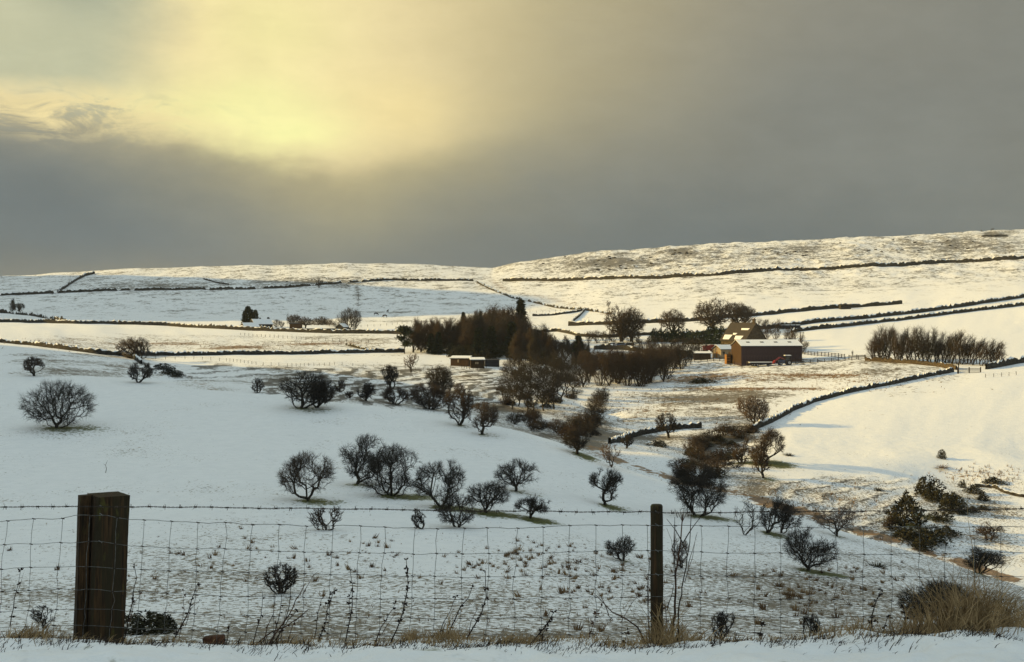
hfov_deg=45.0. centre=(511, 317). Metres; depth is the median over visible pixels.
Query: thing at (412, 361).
thorn tree
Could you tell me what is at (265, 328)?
dry stone wall
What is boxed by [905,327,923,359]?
leafless tree
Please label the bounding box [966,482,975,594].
dead weed
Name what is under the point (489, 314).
leafless tree
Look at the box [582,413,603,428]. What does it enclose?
spur scrub
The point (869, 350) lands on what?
leafless tree
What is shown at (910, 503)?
gorse bush
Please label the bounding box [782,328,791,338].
leafless bush
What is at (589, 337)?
garden shrub
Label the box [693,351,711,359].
shed
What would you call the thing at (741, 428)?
gully scrub
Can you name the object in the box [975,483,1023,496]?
dry stone wall
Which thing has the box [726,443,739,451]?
gully scrub
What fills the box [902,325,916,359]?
leafless tree
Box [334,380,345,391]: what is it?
leafless shrub
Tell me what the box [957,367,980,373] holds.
field gate
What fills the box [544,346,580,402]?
alder tree
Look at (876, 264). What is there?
dry stone wall
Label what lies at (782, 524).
hawthorn tree
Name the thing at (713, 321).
leafless tree
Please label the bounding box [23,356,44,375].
thorn tree
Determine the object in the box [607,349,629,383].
willow bush
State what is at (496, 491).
hawthorn tree
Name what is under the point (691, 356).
willow bush
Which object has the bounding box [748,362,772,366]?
farm trailer
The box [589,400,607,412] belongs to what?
spur scrub
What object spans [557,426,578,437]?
spur scrub
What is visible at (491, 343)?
spruce tree
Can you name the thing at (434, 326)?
leafless tree
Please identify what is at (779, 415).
dry stone wall
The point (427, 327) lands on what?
leafless tree
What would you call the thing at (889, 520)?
leafless shrub
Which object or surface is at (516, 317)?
leafless tree
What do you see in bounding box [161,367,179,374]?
gorse bush
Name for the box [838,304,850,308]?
field barn
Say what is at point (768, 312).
dry stone wall
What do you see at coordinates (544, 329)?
leafless tree
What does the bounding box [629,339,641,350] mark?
garden shrub
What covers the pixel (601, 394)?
spur scrub
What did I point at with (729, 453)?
gully scrub
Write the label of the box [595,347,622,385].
willow bush
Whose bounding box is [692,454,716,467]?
gully scrub
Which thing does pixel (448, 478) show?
hawthorn tree
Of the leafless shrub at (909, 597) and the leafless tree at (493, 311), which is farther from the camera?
the leafless tree at (493, 311)
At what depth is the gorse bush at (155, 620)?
52.09 m
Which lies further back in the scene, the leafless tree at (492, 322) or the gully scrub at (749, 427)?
the leafless tree at (492, 322)
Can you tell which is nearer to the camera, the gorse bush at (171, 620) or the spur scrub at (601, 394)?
the gorse bush at (171, 620)
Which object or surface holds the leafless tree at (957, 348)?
on the ground at (214, 431)
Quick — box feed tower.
[725,354,731,363]
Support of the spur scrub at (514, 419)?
on the ground at (214, 431)
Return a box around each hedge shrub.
[646,328,658,341]
[655,327,667,341]
[659,327,671,341]
[666,328,678,340]
[671,328,684,341]
[678,328,689,341]
[685,329,695,342]
[689,330,702,343]
[697,329,709,344]
[704,325,715,344]
[708,324,720,343]
[714,325,725,343]
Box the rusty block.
[202,634,225,643]
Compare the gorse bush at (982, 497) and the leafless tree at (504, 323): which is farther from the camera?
the leafless tree at (504, 323)
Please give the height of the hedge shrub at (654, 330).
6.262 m
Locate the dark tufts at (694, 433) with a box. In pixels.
[269,369,999,538]
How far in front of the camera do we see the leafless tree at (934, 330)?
372.36 m
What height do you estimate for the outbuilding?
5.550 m
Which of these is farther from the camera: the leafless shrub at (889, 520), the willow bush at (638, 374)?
the willow bush at (638, 374)
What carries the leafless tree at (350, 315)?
on the ground at (214, 431)
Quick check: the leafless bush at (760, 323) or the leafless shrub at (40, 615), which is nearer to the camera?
the leafless shrub at (40, 615)
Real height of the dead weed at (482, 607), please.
0.552 m
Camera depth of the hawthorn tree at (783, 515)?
125.93 m
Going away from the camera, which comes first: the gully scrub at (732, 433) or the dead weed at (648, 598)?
the dead weed at (648, 598)
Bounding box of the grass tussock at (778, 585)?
[771,581,788,586]
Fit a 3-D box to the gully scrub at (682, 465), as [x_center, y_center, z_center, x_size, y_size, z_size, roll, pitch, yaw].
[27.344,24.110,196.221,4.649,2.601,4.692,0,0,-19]
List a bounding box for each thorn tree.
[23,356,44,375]
[127,361,153,382]
[403,354,418,372]
[620,434,633,447]
[654,412,680,437]
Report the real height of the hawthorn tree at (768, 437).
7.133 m
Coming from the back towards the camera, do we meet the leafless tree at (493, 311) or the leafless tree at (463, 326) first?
the leafless tree at (493, 311)
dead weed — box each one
[9,568,23,626]
[173,582,201,637]
[314,588,337,641]
[338,569,354,644]
[375,558,410,641]
[441,570,488,639]
[534,610,556,641]
[588,603,629,642]
[646,551,650,635]
[757,621,765,638]
[864,588,907,632]
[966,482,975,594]
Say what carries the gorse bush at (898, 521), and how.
on the ground at (214, 431)
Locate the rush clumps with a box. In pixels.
[4,338,1019,539]
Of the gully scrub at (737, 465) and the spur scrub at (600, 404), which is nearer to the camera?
the gully scrub at (737, 465)
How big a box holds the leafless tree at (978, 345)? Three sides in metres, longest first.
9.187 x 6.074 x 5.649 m
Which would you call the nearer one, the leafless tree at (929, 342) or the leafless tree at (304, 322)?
the leafless tree at (929, 342)
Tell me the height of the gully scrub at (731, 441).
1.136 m
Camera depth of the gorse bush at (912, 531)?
165.97 m
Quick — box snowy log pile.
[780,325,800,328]
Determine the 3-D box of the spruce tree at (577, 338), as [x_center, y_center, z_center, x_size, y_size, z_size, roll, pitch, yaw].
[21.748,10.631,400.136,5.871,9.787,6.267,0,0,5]
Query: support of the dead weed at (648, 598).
on the ground at (214, 431)
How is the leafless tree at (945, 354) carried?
on the ground at (214, 431)
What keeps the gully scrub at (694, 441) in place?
on the ground at (214, 431)
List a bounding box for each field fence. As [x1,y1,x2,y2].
[159,356,450,368]
[240,333,368,342]
[688,357,724,361]
[765,355,865,363]
[802,350,844,357]
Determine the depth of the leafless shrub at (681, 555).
93.81 m
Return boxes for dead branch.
[595,588,644,642]
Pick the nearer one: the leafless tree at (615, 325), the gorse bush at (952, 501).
the gorse bush at (952, 501)
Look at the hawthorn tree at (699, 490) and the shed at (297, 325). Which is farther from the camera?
the shed at (297, 325)
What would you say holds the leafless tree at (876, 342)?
on the ground at (214, 431)
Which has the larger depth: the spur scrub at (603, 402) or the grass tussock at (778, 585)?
the spur scrub at (603, 402)
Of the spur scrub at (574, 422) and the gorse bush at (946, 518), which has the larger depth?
the spur scrub at (574, 422)
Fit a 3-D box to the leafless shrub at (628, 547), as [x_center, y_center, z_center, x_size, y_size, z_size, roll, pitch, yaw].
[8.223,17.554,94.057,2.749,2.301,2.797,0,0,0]
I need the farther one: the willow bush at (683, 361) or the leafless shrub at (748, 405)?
the willow bush at (683, 361)
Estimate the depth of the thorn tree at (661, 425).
246.17 m
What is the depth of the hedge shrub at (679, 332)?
464.98 m
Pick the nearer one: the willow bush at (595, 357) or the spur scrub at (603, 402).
the spur scrub at (603, 402)
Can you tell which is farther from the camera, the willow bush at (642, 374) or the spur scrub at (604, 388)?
the willow bush at (642, 374)
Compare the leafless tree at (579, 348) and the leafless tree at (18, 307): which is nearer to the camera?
the leafless tree at (579, 348)
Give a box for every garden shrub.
[582,331,593,342]
[591,330,600,342]
[599,331,609,342]
[607,331,618,341]
[618,331,626,341]
[624,330,634,341]
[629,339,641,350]
[633,329,640,341]
[640,340,655,353]
[647,334,658,347]
[655,338,668,351]
[663,338,677,348]
[670,336,684,350]
[678,337,692,350]
[686,338,698,354]
[693,339,707,350]
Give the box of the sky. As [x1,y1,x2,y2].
[0,0,1023,275]
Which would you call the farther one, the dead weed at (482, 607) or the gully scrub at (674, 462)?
the gully scrub at (674, 462)
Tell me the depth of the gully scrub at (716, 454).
217.88 m
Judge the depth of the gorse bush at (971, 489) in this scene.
202.79 m
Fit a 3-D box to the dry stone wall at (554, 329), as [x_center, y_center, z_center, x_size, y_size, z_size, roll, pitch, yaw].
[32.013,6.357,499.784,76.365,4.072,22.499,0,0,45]
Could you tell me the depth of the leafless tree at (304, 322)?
594.73 m
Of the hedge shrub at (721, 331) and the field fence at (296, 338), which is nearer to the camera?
the hedge shrub at (721, 331)
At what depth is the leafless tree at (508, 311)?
436.50 m
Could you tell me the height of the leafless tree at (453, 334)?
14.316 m
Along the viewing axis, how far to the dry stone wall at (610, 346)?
442.17 m
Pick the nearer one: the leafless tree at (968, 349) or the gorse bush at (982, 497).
the gorse bush at (982, 497)
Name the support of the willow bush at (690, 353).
on the ground at (214, 431)
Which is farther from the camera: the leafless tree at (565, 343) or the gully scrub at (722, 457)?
the leafless tree at (565, 343)
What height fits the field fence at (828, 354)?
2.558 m
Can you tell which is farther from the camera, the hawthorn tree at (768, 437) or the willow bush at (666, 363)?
the willow bush at (666, 363)
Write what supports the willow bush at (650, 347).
on the ground at (214, 431)
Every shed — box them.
[289,322,301,328]
[306,325,335,329]
[335,323,348,329]
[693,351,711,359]
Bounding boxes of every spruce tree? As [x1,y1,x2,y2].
[425,333,434,353]
[432,332,444,354]
[470,327,486,357]
[485,326,503,358]
[501,322,517,358]
[571,335,584,363]
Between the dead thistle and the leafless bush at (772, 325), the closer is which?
the dead thistle
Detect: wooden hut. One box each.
[449,355,471,365]
[469,357,484,367]
[484,359,499,366]
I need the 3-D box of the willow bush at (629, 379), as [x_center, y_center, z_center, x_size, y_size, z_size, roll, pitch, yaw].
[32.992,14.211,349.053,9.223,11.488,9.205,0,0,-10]
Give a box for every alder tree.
[492,372,511,403]
[499,364,528,408]
[500,347,534,405]
[503,350,549,410]
[513,351,554,408]
[525,345,566,410]
[532,349,567,403]
[537,349,575,408]
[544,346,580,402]
[556,346,586,395]
[564,350,588,392]
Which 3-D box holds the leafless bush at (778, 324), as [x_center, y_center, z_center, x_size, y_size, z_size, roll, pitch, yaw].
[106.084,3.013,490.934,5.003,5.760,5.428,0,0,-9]
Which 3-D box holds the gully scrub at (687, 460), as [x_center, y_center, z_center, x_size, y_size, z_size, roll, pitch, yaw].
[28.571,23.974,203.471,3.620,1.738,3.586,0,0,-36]
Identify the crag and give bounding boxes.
[990,234,1007,236]
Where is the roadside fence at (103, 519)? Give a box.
[0,491,1023,644]
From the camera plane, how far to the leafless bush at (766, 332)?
460.12 m
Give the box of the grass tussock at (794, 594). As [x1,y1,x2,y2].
[780,590,804,596]
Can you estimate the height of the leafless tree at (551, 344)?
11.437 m
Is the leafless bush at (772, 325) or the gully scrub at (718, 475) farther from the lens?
the leafless bush at (772, 325)
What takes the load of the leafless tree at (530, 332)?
on the ground at (214, 431)
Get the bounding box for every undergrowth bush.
[443,342,456,353]
[446,345,462,356]
[452,345,467,355]
[462,344,471,355]
[469,347,481,356]
[481,346,494,358]
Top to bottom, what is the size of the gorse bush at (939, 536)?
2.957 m
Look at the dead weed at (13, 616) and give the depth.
8.77 m
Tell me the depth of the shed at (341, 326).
571.40 m
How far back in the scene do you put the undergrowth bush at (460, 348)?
408.86 m
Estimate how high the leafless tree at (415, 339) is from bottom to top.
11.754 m
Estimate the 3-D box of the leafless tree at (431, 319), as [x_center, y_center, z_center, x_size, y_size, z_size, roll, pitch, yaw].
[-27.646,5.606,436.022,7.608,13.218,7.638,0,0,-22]
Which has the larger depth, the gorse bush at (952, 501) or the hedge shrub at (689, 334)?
the hedge shrub at (689, 334)
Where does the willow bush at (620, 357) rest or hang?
on the ground at (214, 431)
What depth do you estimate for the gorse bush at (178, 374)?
267.31 m
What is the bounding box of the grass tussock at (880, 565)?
[867,562,890,567]
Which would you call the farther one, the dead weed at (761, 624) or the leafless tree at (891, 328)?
the leafless tree at (891, 328)
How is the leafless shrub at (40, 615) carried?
on the ground at (214, 431)
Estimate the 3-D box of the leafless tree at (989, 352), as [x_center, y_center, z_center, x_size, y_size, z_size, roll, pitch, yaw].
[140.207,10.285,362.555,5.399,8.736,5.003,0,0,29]
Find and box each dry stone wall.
[0,278,472,295]
[0,309,65,319]
[0,318,401,333]
[0,338,403,355]
[57,271,94,291]
[121,352,142,363]
[203,278,228,284]
[345,343,372,349]
[476,280,610,313]
[503,255,1023,281]
[532,309,582,315]
[548,327,659,337]
[568,300,901,325]
[572,308,584,320]
[594,344,689,355]
[608,421,701,443]
[685,293,1023,334]
[752,367,953,429]
[791,301,1023,331]
[865,356,956,369]
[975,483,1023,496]
[985,355,1023,368]
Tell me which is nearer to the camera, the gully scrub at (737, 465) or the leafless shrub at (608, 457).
the leafless shrub at (608, 457)
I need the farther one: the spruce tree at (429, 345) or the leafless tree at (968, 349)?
the spruce tree at (429, 345)
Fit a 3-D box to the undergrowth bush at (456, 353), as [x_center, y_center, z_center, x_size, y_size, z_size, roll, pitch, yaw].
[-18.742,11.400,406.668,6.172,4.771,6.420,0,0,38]
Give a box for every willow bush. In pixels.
[570,349,598,386]
[577,349,599,382]
[586,351,596,376]
[589,349,614,385]
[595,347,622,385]
[605,349,626,382]
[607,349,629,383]
[615,351,642,385]
[624,349,652,386]
[626,352,654,386]
[637,346,657,383]
[639,343,661,382]
[639,346,664,382]
[657,346,674,381]
[660,346,678,378]
[667,344,681,368]
[672,346,682,367]
[675,347,687,368]
[681,344,691,364]
[687,346,694,363]
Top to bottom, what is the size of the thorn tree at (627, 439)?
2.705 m
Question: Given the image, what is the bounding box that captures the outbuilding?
[711,345,730,358]
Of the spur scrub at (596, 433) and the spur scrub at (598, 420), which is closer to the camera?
the spur scrub at (596, 433)
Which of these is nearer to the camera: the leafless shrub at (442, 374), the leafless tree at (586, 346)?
the leafless shrub at (442, 374)
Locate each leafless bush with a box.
[751,317,765,330]
[761,320,774,331]
[761,326,771,338]
[770,328,780,338]
[775,319,783,331]
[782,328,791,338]
[788,329,805,340]
[797,339,809,352]
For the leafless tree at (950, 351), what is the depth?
372.17 m
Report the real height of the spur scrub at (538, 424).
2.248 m
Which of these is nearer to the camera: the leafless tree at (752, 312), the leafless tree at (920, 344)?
the leafless tree at (920, 344)
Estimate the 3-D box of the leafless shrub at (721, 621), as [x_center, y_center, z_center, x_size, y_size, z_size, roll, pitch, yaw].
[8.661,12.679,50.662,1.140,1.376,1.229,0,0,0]
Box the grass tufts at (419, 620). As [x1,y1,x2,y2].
[4,502,968,643]
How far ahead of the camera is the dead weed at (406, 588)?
8.87 m
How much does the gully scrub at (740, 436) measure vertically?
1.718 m
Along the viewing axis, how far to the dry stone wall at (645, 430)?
251.87 m
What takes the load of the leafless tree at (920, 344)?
on the ground at (214, 431)
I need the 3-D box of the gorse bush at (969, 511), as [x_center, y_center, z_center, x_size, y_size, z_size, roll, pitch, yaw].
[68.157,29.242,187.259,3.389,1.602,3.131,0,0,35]
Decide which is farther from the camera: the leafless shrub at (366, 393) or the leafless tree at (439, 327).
the leafless tree at (439, 327)
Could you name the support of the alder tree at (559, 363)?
on the ground at (214, 431)
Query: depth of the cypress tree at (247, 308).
602.00 m
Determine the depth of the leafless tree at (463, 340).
416.18 m
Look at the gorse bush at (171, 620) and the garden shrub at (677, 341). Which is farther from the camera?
the garden shrub at (677, 341)
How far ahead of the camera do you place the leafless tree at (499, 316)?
446.13 m
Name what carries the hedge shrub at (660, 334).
on the ground at (214, 431)
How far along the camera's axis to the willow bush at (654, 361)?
354.37 m
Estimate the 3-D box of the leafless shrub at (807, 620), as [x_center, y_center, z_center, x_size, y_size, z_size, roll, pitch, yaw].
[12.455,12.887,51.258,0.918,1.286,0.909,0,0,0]
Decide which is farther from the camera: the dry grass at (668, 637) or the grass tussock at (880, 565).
the grass tussock at (880, 565)
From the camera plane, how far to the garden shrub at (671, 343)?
417.36 m
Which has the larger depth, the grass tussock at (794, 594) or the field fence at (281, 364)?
the field fence at (281, 364)
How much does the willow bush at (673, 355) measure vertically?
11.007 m
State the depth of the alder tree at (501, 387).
271.90 m
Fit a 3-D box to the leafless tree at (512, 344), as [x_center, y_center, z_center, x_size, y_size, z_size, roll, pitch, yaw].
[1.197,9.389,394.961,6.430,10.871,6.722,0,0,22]
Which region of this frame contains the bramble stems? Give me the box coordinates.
[254,568,315,644]
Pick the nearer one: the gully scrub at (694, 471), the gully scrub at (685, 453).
the gully scrub at (694, 471)
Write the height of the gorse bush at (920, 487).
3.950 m
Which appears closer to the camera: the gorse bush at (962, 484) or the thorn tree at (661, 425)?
the gorse bush at (962, 484)
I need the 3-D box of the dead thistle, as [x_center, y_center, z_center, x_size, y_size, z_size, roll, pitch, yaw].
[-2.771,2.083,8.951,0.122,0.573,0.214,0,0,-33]
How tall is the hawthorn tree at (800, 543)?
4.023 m
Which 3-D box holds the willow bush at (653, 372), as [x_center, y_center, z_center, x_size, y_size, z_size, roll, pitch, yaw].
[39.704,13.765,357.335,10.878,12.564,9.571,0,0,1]
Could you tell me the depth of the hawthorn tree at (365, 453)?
128.43 m
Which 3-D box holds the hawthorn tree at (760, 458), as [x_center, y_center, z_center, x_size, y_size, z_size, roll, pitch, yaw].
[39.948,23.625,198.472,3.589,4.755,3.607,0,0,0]
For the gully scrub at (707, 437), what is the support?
on the ground at (214, 431)
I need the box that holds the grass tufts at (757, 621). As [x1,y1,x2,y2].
[5,527,906,631]
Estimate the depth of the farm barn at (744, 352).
389.84 m
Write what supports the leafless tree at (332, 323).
on the ground at (214, 431)
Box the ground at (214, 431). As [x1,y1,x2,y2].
[0,229,1023,661]
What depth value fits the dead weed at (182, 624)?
8.93 m
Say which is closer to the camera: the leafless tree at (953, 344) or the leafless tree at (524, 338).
the leafless tree at (953, 344)
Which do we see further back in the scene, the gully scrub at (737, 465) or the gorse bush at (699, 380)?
the gorse bush at (699, 380)
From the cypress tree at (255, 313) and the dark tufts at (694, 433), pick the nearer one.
the dark tufts at (694, 433)
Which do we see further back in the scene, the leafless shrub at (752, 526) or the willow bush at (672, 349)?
the willow bush at (672, 349)
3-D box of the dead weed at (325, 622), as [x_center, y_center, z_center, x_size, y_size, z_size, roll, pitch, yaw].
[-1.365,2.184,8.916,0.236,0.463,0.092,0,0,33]
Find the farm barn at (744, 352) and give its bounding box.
[730,339,802,365]
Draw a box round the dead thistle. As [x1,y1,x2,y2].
[122,563,141,637]
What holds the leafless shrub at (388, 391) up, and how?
on the ground at (214, 431)
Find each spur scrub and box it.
[505,411,524,422]
[505,413,524,423]
[519,409,531,419]
[523,409,541,424]
[525,419,547,431]
[526,410,542,421]
[528,419,547,429]
[544,419,565,433]
[547,417,565,428]
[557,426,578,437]
[563,418,582,430]
[563,423,585,438]
[569,418,589,434]
[574,411,597,427]
[579,419,597,436]
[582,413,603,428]
[583,406,604,422]
[584,398,600,408]
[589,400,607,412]
[591,390,608,400]
[591,430,601,435]
[593,396,609,404]
[594,387,609,396]
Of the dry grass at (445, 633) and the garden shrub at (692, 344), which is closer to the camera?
the dry grass at (445, 633)
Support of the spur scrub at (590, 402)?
on the ground at (214, 431)
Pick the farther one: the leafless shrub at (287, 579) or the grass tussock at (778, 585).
the grass tussock at (778, 585)
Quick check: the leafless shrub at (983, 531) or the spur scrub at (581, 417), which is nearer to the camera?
the leafless shrub at (983, 531)
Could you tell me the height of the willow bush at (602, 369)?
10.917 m
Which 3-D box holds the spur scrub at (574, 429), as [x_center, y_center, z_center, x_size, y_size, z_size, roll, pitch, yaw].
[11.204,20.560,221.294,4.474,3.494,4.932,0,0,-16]
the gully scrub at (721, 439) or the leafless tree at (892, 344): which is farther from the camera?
the leafless tree at (892, 344)
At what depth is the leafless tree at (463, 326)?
428.71 m
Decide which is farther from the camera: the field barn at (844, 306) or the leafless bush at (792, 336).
the field barn at (844, 306)
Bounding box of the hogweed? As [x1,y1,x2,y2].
[662,510,700,644]
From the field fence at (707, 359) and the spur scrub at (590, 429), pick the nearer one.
the spur scrub at (590, 429)
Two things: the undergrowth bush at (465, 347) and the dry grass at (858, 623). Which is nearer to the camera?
the dry grass at (858, 623)
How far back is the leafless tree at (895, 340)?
375.51 m
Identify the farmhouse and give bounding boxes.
[720,319,765,344]
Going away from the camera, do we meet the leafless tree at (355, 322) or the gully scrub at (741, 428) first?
the gully scrub at (741, 428)
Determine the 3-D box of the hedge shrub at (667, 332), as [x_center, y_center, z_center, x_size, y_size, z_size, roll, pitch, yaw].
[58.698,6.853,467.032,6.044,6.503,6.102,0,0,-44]
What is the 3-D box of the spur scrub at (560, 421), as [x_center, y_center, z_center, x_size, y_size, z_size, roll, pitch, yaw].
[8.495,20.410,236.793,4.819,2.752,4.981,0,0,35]
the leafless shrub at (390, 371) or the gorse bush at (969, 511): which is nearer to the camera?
the gorse bush at (969, 511)
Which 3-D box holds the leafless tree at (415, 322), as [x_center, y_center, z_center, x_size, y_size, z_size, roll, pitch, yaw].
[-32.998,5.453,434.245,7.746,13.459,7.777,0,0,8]
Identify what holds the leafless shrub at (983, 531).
on the ground at (214, 431)
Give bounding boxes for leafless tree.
[9,298,16,311]
[15,303,24,311]
[115,336,151,358]
[272,319,280,327]
[287,314,301,322]
[299,316,312,327]
[312,316,330,324]
[328,319,337,326]
[336,310,348,323]
[341,306,358,329]
[349,309,361,328]
[407,322,422,351]
[412,315,423,349]
[415,321,428,352]
[421,320,427,347]
[424,320,433,339]
[426,315,443,338]
[428,316,434,328]
[432,318,449,348]
[442,319,452,347]
[443,314,459,347]
[455,317,484,348]
[456,314,468,345]
[458,308,493,346]
[482,313,505,341]
[484,305,499,332]
[485,301,501,322]
[493,309,505,344]
[493,316,506,343]
[495,313,513,345]
[496,305,523,343]
[502,305,526,333]
[502,316,526,341]
[507,332,523,357]
[510,327,526,363]
[517,330,530,359]
[522,315,533,329]
[523,330,530,346]
[525,325,542,361]
[526,328,544,363]
[538,321,553,335]
[538,334,544,350]
[541,331,548,352]
[544,334,559,358]
[559,335,571,359]
[572,341,583,362]
[583,340,590,350]
[603,304,639,341]
[617,306,646,341]
[657,308,686,332]
[690,295,733,327]
[723,301,751,322]
[734,306,756,322]
[863,330,878,358]
[871,321,889,358]
[871,329,885,359]
[875,326,892,358]
[883,326,896,358]
[887,326,903,358]
[889,330,906,358]
[890,330,907,359]
[897,326,914,359]
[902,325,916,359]
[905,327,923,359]
[907,327,928,360]
[912,326,931,360]
[918,329,933,360]
[924,328,941,361]
[929,327,946,361]
[931,332,949,362]
[937,328,947,361]
[938,333,953,362]
[943,329,966,363]
[945,332,957,362]
[951,329,968,363]
[956,336,972,363]
[960,332,974,363]
[964,337,978,363]
[964,339,982,364]
[975,338,985,363]
[977,341,990,365]
[983,341,995,362]
[990,338,996,361]
[991,340,1005,361]
[994,342,1009,361]
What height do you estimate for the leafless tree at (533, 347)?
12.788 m
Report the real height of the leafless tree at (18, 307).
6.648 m
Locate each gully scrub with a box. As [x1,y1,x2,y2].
[666,457,686,466]
[670,465,691,476]
[672,463,697,473]
[675,464,693,474]
[679,458,698,466]
[682,439,706,454]
[682,447,699,456]
[683,459,714,478]
[686,445,713,466]
[688,435,709,447]
[691,438,711,449]
[692,432,715,444]
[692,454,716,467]
[700,458,729,476]
[701,426,726,440]
[702,448,726,461]
[710,435,726,441]
[710,467,730,478]
[714,441,729,445]
[716,422,736,435]
[716,444,735,456]
[716,454,735,466]
[723,452,733,459]
[723,458,744,467]
[725,440,738,445]
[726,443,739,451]
[728,429,745,437]
[734,424,747,431]
[734,432,748,438]
[743,423,756,432]
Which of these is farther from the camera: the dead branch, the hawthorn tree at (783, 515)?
the hawthorn tree at (783, 515)
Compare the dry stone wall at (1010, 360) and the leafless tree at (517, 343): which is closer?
the dry stone wall at (1010, 360)
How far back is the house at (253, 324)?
582.42 m
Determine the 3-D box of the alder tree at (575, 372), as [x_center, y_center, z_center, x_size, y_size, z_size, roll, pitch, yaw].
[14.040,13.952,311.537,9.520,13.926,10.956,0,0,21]
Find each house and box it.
[240,322,259,326]
[250,319,273,327]
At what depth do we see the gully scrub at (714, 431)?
244.73 m
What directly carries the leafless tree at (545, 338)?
on the ground at (214, 431)
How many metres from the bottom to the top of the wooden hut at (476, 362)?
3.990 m
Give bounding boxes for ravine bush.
[498,395,511,404]
[503,359,516,366]
[539,403,552,407]
[563,391,576,398]
[569,388,583,393]
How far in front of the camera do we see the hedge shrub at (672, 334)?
465.32 m
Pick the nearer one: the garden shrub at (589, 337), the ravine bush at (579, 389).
the ravine bush at (579, 389)
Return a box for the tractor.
[772,355,791,364]
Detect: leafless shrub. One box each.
[30,605,55,628]
[262,560,299,593]
[307,506,344,529]
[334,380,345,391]
[345,391,353,397]
[356,381,376,400]
[380,364,398,388]
[381,387,408,404]
[409,381,447,409]
[423,365,455,390]
[599,442,620,467]
[604,535,636,560]
[670,538,689,567]
[711,610,736,640]
[733,498,760,534]
[735,394,769,425]
[801,614,821,635]
[882,515,896,527]
[895,577,976,623]
[975,521,1005,540]
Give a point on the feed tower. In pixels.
(728, 358)
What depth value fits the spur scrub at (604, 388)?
311.89 m
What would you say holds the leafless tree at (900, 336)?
on the ground at (214, 431)
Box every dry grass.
[250,609,882,644]
[397,611,481,647]
[625,598,735,646]
[868,549,1023,635]
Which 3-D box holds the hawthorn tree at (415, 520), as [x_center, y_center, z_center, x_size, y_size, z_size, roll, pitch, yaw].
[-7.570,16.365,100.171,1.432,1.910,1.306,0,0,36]
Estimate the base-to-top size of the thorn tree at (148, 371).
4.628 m
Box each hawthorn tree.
[17,378,99,427]
[250,377,264,392]
[274,450,338,500]
[276,369,338,408]
[306,383,337,407]
[338,433,386,483]
[357,442,423,495]
[409,459,467,506]
[410,508,425,528]
[435,491,475,526]
[442,382,475,424]
[465,478,511,512]
[467,401,499,434]
[492,458,538,491]
[514,495,550,517]
[562,427,589,453]
[589,468,623,505]
[666,463,730,516]
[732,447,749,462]
[741,427,785,460]
[750,451,771,477]
[756,495,793,533]
[776,504,803,533]
[782,524,840,570]
[812,501,860,536]
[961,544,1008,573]
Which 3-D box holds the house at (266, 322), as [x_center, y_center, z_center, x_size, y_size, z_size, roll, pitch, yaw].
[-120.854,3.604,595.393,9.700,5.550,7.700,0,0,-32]
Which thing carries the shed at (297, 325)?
on the ground at (214, 431)
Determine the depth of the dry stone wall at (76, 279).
958.21 m
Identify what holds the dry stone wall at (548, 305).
on the ground at (214, 431)
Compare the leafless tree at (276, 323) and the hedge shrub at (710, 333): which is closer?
the hedge shrub at (710, 333)
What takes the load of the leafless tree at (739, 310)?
on the ground at (214, 431)
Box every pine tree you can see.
[394,325,413,353]
[515,299,527,327]
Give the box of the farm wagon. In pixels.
[701,345,714,351]
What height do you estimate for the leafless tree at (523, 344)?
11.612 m
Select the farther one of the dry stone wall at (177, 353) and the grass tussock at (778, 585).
the dry stone wall at (177, 353)
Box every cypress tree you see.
[241,310,247,322]
[244,306,251,322]
[253,309,258,318]
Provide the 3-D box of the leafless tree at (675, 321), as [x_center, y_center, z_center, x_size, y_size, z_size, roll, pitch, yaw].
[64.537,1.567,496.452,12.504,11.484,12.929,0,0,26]
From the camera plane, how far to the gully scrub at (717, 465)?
198.26 m
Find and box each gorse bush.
[124,609,175,635]
[150,613,177,630]
[153,363,175,369]
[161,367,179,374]
[167,370,185,376]
[645,439,667,447]
[689,377,716,383]
[883,489,928,527]
[885,512,905,531]
[890,527,915,538]
[899,525,938,546]
[911,537,937,551]
[912,475,945,497]
[918,524,953,546]
[920,487,943,502]
[926,511,955,523]
[936,449,946,459]
[937,491,966,513]
[939,525,965,537]
[947,492,964,504]
[956,506,974,515]
[957,480,965,487]
[962,484,985,494]
[969,506,981,512]
[976,492,990,501]
[977,505,988,510]
[981,476,1009,484]
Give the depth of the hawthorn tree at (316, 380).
190.12 m
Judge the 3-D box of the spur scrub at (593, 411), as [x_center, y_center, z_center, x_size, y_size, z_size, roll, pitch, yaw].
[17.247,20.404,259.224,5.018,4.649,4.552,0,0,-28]
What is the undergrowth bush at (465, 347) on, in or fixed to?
on the ground at (214, 431)
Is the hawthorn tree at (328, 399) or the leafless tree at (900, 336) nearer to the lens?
the hawthorn tree at (328, 399)
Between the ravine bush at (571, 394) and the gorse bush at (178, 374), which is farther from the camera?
the ravine bush at (571, 394)
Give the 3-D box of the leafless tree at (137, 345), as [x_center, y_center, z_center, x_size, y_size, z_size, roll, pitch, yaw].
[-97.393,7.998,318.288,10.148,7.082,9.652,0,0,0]
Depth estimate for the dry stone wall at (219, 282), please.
932.34 m
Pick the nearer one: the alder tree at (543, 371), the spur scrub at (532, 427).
the spur scrub at (532, 427)
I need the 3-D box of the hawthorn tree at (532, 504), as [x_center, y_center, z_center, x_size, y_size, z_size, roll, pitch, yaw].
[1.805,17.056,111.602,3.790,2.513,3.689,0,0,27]

